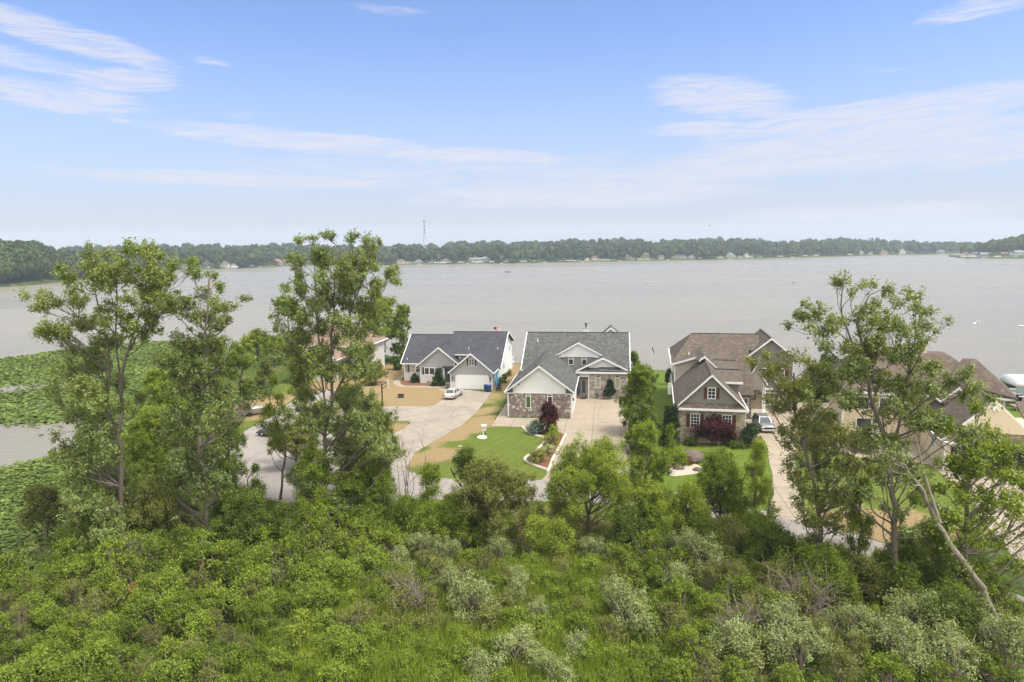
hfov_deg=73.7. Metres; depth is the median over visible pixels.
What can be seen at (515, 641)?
sage willow
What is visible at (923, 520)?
dark bush
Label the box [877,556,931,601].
dark bush
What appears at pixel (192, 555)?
dark bush
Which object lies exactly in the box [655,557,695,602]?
sage willow
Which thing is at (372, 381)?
shrub
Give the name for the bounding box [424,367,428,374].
window
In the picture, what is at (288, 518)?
shrub
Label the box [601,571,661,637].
sage willow
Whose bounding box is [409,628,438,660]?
bush
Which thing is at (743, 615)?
bare bush
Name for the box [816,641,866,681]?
olive bush
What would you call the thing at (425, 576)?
bush
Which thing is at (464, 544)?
dark bush
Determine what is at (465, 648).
bush
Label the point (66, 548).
dark bush
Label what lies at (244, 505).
shrub
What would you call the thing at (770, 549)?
dark bush
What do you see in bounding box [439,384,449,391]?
porch path
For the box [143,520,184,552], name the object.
dark bush
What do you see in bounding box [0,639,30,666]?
dark bush
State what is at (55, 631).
bush
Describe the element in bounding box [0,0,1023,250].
sky
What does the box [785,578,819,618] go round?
olive bush
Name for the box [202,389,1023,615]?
road
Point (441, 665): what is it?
bush
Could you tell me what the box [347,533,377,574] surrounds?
dark bush
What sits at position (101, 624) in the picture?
bush
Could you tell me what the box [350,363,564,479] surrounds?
lawn
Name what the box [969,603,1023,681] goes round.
sage willow
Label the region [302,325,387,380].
white house
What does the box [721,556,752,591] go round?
olive bush
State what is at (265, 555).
dark bush
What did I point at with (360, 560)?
bush
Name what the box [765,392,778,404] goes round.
window
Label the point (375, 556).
bush
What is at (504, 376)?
shrub
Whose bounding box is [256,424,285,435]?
parked car
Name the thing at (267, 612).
dark bush
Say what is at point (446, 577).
sage willow
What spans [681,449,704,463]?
boulder
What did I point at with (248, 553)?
bush
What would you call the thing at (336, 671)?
bush
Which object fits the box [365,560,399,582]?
bush
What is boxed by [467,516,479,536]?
dark bush
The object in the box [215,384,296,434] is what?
lawn by the boat
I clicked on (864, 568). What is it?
shrub
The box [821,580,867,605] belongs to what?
olive bush
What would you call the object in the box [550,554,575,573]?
olive bush
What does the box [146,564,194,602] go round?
bush
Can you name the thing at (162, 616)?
bush
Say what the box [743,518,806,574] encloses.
shrub
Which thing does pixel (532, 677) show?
bush
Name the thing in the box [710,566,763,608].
dark bush
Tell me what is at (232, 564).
dark bush
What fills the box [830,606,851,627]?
lime bush
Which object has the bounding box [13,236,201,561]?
cottonwood
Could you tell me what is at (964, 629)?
dark bush
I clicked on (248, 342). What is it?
tree
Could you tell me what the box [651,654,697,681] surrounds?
bush
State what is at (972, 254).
lake house
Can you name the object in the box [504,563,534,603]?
sage willow
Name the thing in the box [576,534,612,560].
sage willow
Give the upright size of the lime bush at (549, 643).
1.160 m
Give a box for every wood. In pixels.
[0,239,124,279]
[46,236,981,267]
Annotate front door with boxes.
[579,379,587,394]
[751,390,757,408]
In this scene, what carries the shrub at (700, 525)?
on the ground at (520, 551)
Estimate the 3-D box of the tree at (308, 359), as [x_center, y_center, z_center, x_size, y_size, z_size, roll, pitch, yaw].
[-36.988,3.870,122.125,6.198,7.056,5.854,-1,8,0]
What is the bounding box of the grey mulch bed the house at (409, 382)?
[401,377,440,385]
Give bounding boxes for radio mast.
[423,221,426,248]
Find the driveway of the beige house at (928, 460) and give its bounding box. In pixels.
[827,421,1023,564]
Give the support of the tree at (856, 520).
on the ground at (520, 551)
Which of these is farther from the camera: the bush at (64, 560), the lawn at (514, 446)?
the lawn at (514, 446)
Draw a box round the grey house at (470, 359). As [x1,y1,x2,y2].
[400,331,514,389]
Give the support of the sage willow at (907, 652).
on the ground at (520, 551)
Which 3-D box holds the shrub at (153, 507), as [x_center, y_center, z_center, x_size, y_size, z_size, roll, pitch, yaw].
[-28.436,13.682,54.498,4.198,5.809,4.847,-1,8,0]
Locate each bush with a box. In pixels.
[0,547,28,592]
[0,589,23,611]
[0,611,22,640]
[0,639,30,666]
[0,646,54,681]
[3,599,38,629]
[3,620,38,644]
[6,567,33,596]
[11,645,64,681]
[12,587,56,620]
[15,632,47,653]
[24,587,52,598]
[29,598,63,627]
[30,640,51,653]
[31,563,73,596]
[37,532,89,573]
[41,604,95,639]
[43,509,91,546]
[43,555,74,583]
[43,620,75,646]
[44,633,76,680]
[48,578,84,603]
[49,524,88,558]
[49,642,106,681]
[54,576,90,606]
[57,647,84,665]
[58,556,93,583]
[62,607,97,652]
[64,515,107,553]
[67,588,116,625]
[75,549,121,577]
[79,627,121,651]
[79,636,129,681]
[81,578,94,596]
[81,614,119,644]
[84,533,142,584]
[85,567,117,605]
[92,658,132,681]
[94,516,132,556]
[102,609,121,624]
[104,576,134,610]
[111,643,141,681]
[114,526,163,560]
[116,556,148,574]
[116,614,147,642]
[117,566,149,589]
[118,587,179,635]
[122,587,148,610]
[128,649,199,681]
[129,534,181,590]
[129,654,161,681]
[130,522,160,546]
[130,569,155,593]
[132,622,169,645]
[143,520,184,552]
[146,538,180,561]
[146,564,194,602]
[150,567,183,590]
[152,599,201,637]
[154,556,185,576]
[155,607,174,630]
[156,635,184,659]
[159,591,181,607]
[167,523,196,556]
[168,633,208,660]
[171,535,225,583]
[173,641,217,681]
[174,585,209,615]
[176,565,215,592]
[178,606,220,644]
[182,524,213,546]
[184,534,252,588]
[186,527,219,567]
[195,656,223,681]
[197,578,225,599]
[198,515,225,540]
[199,597,227,613]
[203,606,232,639]
[206,641,255,675]
[208,584,249,623]
[213,525,261,556]
[214,550,246,588]
[214,670,240,681]
[216,623,239,651]
[228,580,262,614]
[230,560,270,599]
[232,595,263,632]
[236,539,281,583]
[237,632,256,667]
[238,662,251,681]
[238,662,274,681]
[239,543,261,574]
[244,642,272,664]
[245,536,275,549]
[249,521,288,545]
[250,600,280,639]
[252,586,280,614]
[263,527,316,564]
[265,534,302,590]
[265,625,285,648]
[265,643,293,676]
[269,669,300,681]
[271,589,305,616]
[283,606,314,632]
[285,561,319,591]
[286,618,313,655]
[288,574,320,604]
[289,648,313,667]
[293,495,334,536]
[294,527,328,561]
[295,509,340,553]
[297,659,326,681]
[298,580,347,620]
[302,549,335,576]
[309,556,344,584]
[309,607,341,634]
[309,633,341,664]
[310,576,333,592]
[312,654,361,681]
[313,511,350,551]
[320,619,351,641]
[321,549,338,558]
[324,502,351,529]
[325,600,380,633]
[331,554,365,590]
[333,526,353,545]
[333,629,372,662]
[334,513,376,559]
[336,537,364,558]
[338,589,363,608]
[344,502,380,528]
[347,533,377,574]
[347,554,366,576]
[351,597,379,624]
[352,653,387,681]
[355,543,395,578]
[355,572,378,595]
[356,618,385,648]
[358,509,382,541]
[358,577,393,610]
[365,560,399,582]
[366,642,392,667]
[369,524,413,559]
[376,570,397,591]
[377,609,407,644]
[379,560,444,617]
[382,527,406,551]
[383,584,425,625]
[383,624,414,650]
[384,519,405,529]
[386,668,417,681]
[390,566,424,595]
[390,646,418,675]
[394,427,425,494]
[394,563,411,575]
[402,526,419,547]
[404,609,439,636]
[407,566,437,591]
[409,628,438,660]
[413,548,436,574]
[417,587,442,613]
[419,672,451,681]
[421,581,441,597]
[423,656,457,681]
[425,608,455,631]
[426,555,453,578]
[431,641,452,660]
[445,521,476,557]
[446,621,469,645]
[446,635,490,671]
[448,559,479,579]
[450,592,469,611]
[452,546,483,567]
[454,675,474,681]
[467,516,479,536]
[467,629,486,646]
[472,520,496,553]
[472,548,503,572]
[472,568,499,587]
[472,601,506,631]
[473,507,511,540]
[480,589,522,619]
[480,591,499,608]
[482,628,512,666]
[487,571,517,594]
[489,666,516,681]
[493,607,514,629]
[497,555,517,568]
[497,560,517,577]
[501,604,531,630]
[513,530,546,555]
[514,591,547,619]
[517,549,543,568]
[519,561,538,580]
[521,673,548,681]
[522,614,564,640]
[535,567,561,589]
[536,636,556,653]
[542,547,570,564]
[543,583,574,603]
[547,596,575,622]
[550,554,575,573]
[551,647,573,668]
[554,569,577,593]
[565,607,601,639]
[571,575,601,601]
[571,593,590,613]
[572,553,603,583]
[573,532,600,550]
[575,670,593,681]
[577,637,602,664]
[578,551,600,562]
[582,597,604,616]
[590,660,622,681]
[591,525,631,545]
[591,614,607,629]
[594,614,630,649]
[595,588,630,614]
[595,641,630,666]
[603,539,646,572]
[603,563,625,575]
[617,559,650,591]
[618,658,649,681]
[625,640,641,659]
[627,528,664,579]
[632,550,666,575]
[632,642,664,681]
[636,612,664,634]
[645,562,670,588]
[645,595,672,621]
[649,636,673,658]
[651,589,663,601]
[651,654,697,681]
[656,599,688,627]
[656,609,703,647]
[657,541,695,586]
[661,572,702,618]
[668,620,721,669]
[669,540,696,565]
[688,586,706,600]
[689,648,726,681]
[690,615,730,659]
[692,559,723,592]
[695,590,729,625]
[696,527,731,565]
[704,584,772,641]
[704,611,725,627]
[707,591,732,610]
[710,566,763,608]
[715,654,756,681]
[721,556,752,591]
[724,553,749,571]
[724,589,769,620]
[732,605,768,647]
[739,648,768,681]
[741,546,766,564]
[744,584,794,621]
[746,561,765,577]
[747,558,796,590]
[748,626,775,662]
[749,553,863,628]
[752,527,788,560]
[754,580,775,590]
[764,550,787,568]
[770,660,804,681]
[771,535,821,583]
[776,573,838,608]
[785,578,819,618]
[790,560,812,578]
[791,615,851,669]
[796,531,824,552]
[798,610,832,645]
[806,536,846,567]
[810,671,836,681]
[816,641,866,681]
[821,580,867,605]
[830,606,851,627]
[832,542,856,562]
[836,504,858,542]
[845,631,875,671]
[852,576,890,606]
[856,611,908,651]
[861,648,917,681]
[862,549,908,572]
[867,604,887,621]
[871,546,888,557]
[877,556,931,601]
[878,537,921,564]
[884,522,926,563]
[886,586,929,631]
[909,558,939,582]
[910,515,934,546]
[916,574,980,609]
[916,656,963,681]
[927,551,970,577]
[935,534,986,570]
[936,618,977,636]
[948,634,980,669]
[949,560,973,591]
[950,570,993,599]
[954,529,1009,569]
[969,642,1022,681]
[977,569,1019,608]
[980,599,1019,625]
[992,591,1020,616]
[993,610,1023,654]
[999,592,1023,619]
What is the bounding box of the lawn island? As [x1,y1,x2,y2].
[346,421,408,438]
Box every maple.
[536,399,559,433]
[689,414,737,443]
[909,382,1023,601]
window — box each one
[410,365,415,371]
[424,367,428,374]
[429,367,434,374]
[469,359,473,365]
[526,394,530,407]
[547,394,552,403]
[568,357,573,364]
[582,357,586,364]
[595,375,600,387]
[615,375,619,388]
[690,413,699,427]
[707,387,715,398]
[722,415,731,423]
[743,398,747,413]
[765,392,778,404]
[775,368,784,381]
[855,417,871,430]
[857,396,869,409]
[879,397,891,409]
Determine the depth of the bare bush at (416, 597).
43.27 m
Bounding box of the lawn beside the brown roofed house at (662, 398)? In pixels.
[628,370,772,510]
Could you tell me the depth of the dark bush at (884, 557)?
47.41 m
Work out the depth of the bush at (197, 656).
37.36 m
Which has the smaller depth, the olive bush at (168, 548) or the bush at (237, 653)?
the bush at (237, 653)
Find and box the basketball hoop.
[381,380,388,400]
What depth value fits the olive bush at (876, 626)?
39.73 m
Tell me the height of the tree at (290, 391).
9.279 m
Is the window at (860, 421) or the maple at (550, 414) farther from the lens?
the maple at (550, 414)
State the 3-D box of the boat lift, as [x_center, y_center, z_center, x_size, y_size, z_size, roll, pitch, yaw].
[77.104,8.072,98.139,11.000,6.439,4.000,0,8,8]
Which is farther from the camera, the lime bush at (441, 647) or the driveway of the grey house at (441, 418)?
the driveway of the grey house at (441, 418)
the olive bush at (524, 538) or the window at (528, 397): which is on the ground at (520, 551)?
the olive bush at (524, 538)
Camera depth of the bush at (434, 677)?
35.68 m
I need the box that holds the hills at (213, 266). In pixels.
[124,250,991,271]
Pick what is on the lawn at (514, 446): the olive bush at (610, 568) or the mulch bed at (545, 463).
the mulch bed at (545, 463)
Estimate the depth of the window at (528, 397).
94.86 m
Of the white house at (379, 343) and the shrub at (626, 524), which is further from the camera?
the white house at (379, 343)
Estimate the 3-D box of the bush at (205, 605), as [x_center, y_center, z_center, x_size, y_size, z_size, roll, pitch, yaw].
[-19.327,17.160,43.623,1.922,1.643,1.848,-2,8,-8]
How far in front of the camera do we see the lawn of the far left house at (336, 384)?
120.03 m
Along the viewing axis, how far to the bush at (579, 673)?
36.02 m
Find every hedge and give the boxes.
[681,435,698,446]
[722,435,746,449]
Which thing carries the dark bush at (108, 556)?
on the ground at (520, 551)
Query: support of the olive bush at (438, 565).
on the ground at (520, 551)
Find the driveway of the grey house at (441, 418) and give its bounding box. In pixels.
[329,389,491,471]
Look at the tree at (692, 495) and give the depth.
52.98 m
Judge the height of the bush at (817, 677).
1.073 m
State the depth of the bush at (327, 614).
41.33 m
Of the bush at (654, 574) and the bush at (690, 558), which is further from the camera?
the bush at (690, 558)
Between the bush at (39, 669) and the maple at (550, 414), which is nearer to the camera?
the bush at (39, 669)
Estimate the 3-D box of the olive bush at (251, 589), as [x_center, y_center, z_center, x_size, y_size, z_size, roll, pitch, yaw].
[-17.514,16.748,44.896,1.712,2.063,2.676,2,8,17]
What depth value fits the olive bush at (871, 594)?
44.38 m
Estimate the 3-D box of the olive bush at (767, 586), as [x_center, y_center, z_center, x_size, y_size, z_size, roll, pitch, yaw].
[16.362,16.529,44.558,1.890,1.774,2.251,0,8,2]
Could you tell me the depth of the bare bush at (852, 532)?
53.90 m
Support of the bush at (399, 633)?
on the ground at (520, 551)
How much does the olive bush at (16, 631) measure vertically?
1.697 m
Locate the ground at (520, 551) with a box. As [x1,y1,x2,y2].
[0,339,1023,681]
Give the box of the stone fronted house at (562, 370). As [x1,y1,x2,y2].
[504,323,630,417]
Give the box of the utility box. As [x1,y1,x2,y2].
[481,424,485,434]
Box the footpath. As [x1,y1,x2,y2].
[393,374,439,387]
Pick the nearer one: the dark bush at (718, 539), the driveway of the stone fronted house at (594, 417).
the dark bush at (718, 539)
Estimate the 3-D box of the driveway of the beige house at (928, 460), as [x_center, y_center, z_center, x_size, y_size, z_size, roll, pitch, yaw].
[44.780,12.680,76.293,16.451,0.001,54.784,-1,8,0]
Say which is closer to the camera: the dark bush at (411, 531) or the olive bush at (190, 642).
the olive bush at (190, 642)
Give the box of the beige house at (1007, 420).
[829,337,1023,475]
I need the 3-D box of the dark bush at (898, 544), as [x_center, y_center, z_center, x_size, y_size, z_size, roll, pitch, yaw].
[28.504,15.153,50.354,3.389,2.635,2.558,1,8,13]
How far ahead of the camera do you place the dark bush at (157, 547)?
48.92 m
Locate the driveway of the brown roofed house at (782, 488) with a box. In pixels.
[746,402,828,522]
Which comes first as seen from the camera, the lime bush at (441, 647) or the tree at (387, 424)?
the lime bush at (441, 647)
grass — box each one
[213,547,731,681]
[523,446,550,463]
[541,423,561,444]
[541,440,560,454]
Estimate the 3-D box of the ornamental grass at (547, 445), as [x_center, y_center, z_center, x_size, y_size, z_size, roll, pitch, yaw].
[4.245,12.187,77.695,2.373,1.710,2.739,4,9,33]
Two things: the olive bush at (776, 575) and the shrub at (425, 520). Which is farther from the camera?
the shrub at (425, 520)
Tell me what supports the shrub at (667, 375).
on the lawn beside the brown roofed house at (662, 398)
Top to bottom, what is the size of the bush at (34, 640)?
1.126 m
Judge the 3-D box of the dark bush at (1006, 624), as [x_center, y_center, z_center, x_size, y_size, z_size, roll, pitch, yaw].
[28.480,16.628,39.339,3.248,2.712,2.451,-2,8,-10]
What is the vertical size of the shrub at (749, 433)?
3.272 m
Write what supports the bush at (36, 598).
on the ground at (520, 551)
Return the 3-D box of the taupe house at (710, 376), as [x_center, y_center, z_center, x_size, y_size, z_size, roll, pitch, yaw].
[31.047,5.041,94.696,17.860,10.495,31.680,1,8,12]
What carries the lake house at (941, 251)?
on the hills at (213, 266)
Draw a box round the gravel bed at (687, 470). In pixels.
[665,464,700,475]
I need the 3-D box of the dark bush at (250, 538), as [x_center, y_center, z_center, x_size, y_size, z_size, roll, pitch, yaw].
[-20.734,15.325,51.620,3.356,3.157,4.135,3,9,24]
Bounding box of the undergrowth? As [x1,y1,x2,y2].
[0,521,1023,681]
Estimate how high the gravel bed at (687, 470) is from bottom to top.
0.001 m
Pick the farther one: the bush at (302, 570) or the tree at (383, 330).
the tree at (383, 330)
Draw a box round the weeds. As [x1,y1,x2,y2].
[87,340,900,616]
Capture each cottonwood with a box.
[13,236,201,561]
[150,265,271,538]
[251,225,404,510]
[743,347,887,543]
[779,269,988,589]
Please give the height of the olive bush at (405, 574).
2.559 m
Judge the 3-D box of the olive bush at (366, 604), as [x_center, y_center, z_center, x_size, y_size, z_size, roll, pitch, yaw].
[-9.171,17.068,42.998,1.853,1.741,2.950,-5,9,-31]
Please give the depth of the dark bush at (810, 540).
50.91 m
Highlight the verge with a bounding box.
[511,502,681,542]
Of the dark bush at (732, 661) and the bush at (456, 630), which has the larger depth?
the bush at (456, 630)
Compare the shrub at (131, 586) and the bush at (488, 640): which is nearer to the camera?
the bush at (488, 640)
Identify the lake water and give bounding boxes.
[0,252,1023,584]
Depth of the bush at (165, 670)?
36.02 m
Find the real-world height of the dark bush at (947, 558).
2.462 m
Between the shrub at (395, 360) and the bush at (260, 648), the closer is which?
the bush at (260, 648)
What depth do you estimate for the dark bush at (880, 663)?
35.93 m
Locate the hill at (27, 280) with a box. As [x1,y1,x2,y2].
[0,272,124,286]
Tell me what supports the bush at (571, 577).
on the ground at (520, 551)
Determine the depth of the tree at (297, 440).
73.13 m
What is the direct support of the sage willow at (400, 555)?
on the ground at (520, 551)
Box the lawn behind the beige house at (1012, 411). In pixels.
[801,381,1022,417]
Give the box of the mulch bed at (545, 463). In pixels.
[526,428,565,467]
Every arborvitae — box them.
[659,404,671,456]
[663,423,678,464]
[666,403,682,450]
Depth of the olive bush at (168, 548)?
51.48 m
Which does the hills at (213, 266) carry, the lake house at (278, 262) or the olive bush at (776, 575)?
the lake house at (278, 262)
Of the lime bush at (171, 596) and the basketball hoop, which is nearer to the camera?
the lime bush at (171, 596)
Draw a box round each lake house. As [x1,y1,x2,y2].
[200,264,209,267]
[220,261,229,267]
[269,259,283,265]
[397,259,403,263]
[457,257,465,261]
[475,258,482,261]
[483,257,490,261]
[590,256,598,259]
[640,253,649,257]
[671,254,685,257]
[724,252,735,257]
[877,250,888,253]
[895,249,905,253]
[933,250,944,253]
[960,252,968,257]
[968,252,978,256]
[977,252,988,256]
[998,252,1008,255]
[1010,250,1023,255]
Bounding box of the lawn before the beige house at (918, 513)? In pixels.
[800,450,988,556]
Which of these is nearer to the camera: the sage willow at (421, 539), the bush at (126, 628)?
the bush at (126, 628)
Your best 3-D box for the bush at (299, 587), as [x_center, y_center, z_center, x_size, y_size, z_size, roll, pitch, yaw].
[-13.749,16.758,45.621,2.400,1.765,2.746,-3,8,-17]
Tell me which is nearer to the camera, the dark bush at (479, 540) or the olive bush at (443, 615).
the olive bush at (443, 615)
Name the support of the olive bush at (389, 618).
on the ground at (520, 551)
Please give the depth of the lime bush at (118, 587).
45.39 m
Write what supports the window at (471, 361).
in the grey house at (470, 359)
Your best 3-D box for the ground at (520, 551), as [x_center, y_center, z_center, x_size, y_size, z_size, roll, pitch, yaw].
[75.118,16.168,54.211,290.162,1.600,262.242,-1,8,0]
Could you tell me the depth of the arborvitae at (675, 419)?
74.97 m
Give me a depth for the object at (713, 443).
81.40 m
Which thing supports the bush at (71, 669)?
on the ground at (520, 551)
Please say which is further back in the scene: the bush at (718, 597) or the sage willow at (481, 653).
the bush at (718, 597)
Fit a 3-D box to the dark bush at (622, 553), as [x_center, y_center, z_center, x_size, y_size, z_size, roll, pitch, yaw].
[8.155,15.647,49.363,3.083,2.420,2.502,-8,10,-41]
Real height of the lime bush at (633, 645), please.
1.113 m
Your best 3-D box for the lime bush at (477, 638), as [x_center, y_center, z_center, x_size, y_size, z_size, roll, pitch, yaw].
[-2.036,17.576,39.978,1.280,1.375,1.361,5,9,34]
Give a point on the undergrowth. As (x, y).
(280, 615)
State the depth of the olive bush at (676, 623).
40.01 m
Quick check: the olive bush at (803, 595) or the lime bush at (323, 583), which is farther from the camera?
the lime bush at (323, 583)
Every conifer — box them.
[431,368,446,385]
[602,378,617,398]
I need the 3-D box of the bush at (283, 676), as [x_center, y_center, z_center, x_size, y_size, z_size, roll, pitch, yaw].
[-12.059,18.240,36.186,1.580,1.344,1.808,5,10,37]
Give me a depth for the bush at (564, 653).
37.91 m
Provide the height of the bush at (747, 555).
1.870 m
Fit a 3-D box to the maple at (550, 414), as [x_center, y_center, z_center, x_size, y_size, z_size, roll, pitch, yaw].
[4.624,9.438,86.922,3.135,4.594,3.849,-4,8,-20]
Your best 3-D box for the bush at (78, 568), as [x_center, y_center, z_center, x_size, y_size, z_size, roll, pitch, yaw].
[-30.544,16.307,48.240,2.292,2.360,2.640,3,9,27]
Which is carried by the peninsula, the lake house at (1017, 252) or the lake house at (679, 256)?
the lake house at (1017, 252)
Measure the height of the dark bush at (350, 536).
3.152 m
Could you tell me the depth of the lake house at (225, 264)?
924.37 m
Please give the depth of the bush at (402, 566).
47.99 m
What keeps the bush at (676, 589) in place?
on the ground at (520, 551)
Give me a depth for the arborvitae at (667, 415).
75.63 m
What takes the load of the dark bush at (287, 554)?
on the ground at (520, 551)
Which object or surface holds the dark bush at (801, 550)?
on the ground at (520, 551)
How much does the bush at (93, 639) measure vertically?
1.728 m
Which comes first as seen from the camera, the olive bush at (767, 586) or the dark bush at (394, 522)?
the olive bush at (767, 586)
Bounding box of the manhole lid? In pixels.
[477,435,486,438]
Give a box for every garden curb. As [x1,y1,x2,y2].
[521,426,547,437]
[523,441,547,469]
[546,433,566,472]
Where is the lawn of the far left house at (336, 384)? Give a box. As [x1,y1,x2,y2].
[309,376,356,391]
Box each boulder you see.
[673,465,684,469]
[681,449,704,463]
[692,467,700,470]
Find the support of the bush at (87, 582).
on the ground at (520, 551)
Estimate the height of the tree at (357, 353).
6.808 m
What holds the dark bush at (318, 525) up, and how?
on the ground at (520, 551)
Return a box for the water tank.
[668,381,671,394]
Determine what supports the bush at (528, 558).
on the ground at (520, 551)
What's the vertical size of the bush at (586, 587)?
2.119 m
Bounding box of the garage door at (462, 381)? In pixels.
[456,375,488,389]
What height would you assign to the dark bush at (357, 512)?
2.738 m
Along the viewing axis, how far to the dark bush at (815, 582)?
43.47 m
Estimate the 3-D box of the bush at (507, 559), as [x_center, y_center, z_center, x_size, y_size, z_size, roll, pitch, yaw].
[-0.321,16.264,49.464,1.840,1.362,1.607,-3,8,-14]
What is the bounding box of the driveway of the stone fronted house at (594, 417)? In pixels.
[491,395,630,481]
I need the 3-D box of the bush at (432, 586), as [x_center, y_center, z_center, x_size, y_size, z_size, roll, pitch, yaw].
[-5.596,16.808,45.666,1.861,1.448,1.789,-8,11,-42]
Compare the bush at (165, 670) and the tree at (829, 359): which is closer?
the bush at (165, 670)
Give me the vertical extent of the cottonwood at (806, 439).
16.671 m
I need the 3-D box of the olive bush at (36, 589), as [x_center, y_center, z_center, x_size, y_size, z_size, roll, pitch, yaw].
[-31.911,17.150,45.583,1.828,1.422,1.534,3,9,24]
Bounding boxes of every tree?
[111,402,188,490]
[124,367,192,448]
[204,400,248,469]
[206,347,236,397]
[221,345,256,415]
[237,331,267,362]
[253,372,295,499]
[260,333,290,366]
[266,418,321,463]
[268,293,292,344]
[285,369,321,430]
[287,345,319,372]
[289,439,340,516]
[322,383,363,460]
[325,448,400,528]
[338,396,406,500]
[343,342,368,372]
[352,297,404,351]
[384,303,411,358]
[413,460,445,505]
[447,451,548,546]
[450,443,484,532]
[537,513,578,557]
[539,431,638,534]
[614,362,660,430]
[614,418,692,496]
[623,399,664,454]
[627,472,690,551]
[629,350,641,376]
[673,477,714,539]
[680,444,760,525]
[741,435,774,532]
[808,352,838,399]
[841,473,877,555]
[864,432,1015,651]
[909,521,956,594]
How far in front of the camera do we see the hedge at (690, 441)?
80.59 m
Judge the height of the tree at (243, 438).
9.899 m
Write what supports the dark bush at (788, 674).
on the ground at (520, 551)
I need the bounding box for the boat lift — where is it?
[1000,374,1023,401]
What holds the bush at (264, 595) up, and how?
on the ground at (520, 551)
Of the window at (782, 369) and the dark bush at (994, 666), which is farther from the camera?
the window at (782, 369)
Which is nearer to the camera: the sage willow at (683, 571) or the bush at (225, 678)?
the bush at (225, 678)
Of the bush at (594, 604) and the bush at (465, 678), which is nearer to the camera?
the bush at (465, 678)
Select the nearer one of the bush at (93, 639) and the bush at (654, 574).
the bush at (93, 639)
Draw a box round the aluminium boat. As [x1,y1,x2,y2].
[235,405,278,416]
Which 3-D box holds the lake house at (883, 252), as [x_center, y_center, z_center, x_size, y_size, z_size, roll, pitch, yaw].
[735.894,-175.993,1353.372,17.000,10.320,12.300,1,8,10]
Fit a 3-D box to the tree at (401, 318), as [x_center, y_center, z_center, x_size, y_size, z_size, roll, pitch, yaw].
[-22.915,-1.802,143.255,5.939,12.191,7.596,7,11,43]
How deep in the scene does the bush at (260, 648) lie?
38.67 m
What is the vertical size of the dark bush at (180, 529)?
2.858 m
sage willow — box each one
[114,533,148,559]
[259,564,287,590]
[385,542,418,571]
[405,529,441,556]
[432,535,461,567]
[433,558,465,603]
[444,568,501,627]
[460,645,499,681]
[480,531,513,561]
[482,619,547,673]
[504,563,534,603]
[527,594,554,622]
[531,647,579,681]
[557,628,592,665]
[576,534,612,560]
[598,573,625,592]
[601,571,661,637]
[646,526,678,560]
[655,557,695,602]
[671,525,729,575]
[698,611,764,680]
[713,513,740,549]
[753,594,802,650]
[758,612,835,677]
[817,599,887,650]
[867,610,945,680]
[878,587,957,636]
[910,619,989,681]
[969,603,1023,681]
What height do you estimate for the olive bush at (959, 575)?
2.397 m
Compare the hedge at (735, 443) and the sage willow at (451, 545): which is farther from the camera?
the hedge at (735, 443)
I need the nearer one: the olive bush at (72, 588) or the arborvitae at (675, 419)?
the olive bush at (72, 588)
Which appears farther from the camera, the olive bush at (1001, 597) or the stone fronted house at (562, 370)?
the stone fronted house at (562, 370)
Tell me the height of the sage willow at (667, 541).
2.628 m
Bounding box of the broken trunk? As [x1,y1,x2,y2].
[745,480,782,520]
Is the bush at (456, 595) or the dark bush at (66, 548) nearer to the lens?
the bush at (456, 595)
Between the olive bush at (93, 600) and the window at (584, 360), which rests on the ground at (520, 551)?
the olive bush at (93, 600)
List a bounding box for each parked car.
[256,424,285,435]
[443,387,462,398]
[751,412,774,430]
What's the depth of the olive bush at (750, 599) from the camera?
42.10 m
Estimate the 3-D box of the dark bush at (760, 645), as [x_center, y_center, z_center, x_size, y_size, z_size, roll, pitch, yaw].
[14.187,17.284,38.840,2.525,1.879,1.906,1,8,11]
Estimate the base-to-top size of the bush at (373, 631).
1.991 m
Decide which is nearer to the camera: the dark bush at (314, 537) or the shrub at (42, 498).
the dark bush at (314, 537)
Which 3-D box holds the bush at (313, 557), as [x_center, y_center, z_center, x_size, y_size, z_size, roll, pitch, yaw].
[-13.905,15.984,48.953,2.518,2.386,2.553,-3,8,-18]
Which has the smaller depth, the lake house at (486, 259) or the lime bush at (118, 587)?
the lime bush at (118, 587)
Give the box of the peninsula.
[949,234,1023,257]
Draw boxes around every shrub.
[15,480,78,537]
[123,477,178,535]
[124,579,140,594]
[207,486,288,558]
[208,459,246,526]
[247,462,269,512]
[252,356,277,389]
[264,499,309,542]
[360,358,389,382]
[360,369,381,385]
[381,491,425,547]
[388,354,402,369]
[405,496,457,549]
[410,373,418,382]
[427,489,471,548]
[497,375,503,385]
[501,372,507,382]
[506,369,512,375]
[518,507,551,555]
[526,418,543,434]
[543,499,584,552]
[605,501,650,562]
[664,366,670,383]
[672,451,687,465]
[676,507,714,551]
[682,456,695,464]
[710,512,749,563]
[732,505,771,555]
[739,420,759,447]
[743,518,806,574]
[787,540,866,613]
[820,420,850,452]
[841,549,888,599]
[908,579,988,647]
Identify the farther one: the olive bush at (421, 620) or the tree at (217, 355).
the tree at (217, 355)
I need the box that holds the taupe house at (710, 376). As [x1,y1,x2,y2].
[668,328,800,443]
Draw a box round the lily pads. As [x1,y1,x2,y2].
[0,340,208,607]
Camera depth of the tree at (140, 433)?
65.28 m
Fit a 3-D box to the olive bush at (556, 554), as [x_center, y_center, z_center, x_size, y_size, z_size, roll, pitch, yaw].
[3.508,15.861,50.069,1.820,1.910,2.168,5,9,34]
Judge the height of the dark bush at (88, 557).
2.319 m
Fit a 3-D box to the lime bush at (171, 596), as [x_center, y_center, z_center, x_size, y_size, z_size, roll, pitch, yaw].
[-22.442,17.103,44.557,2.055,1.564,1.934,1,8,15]

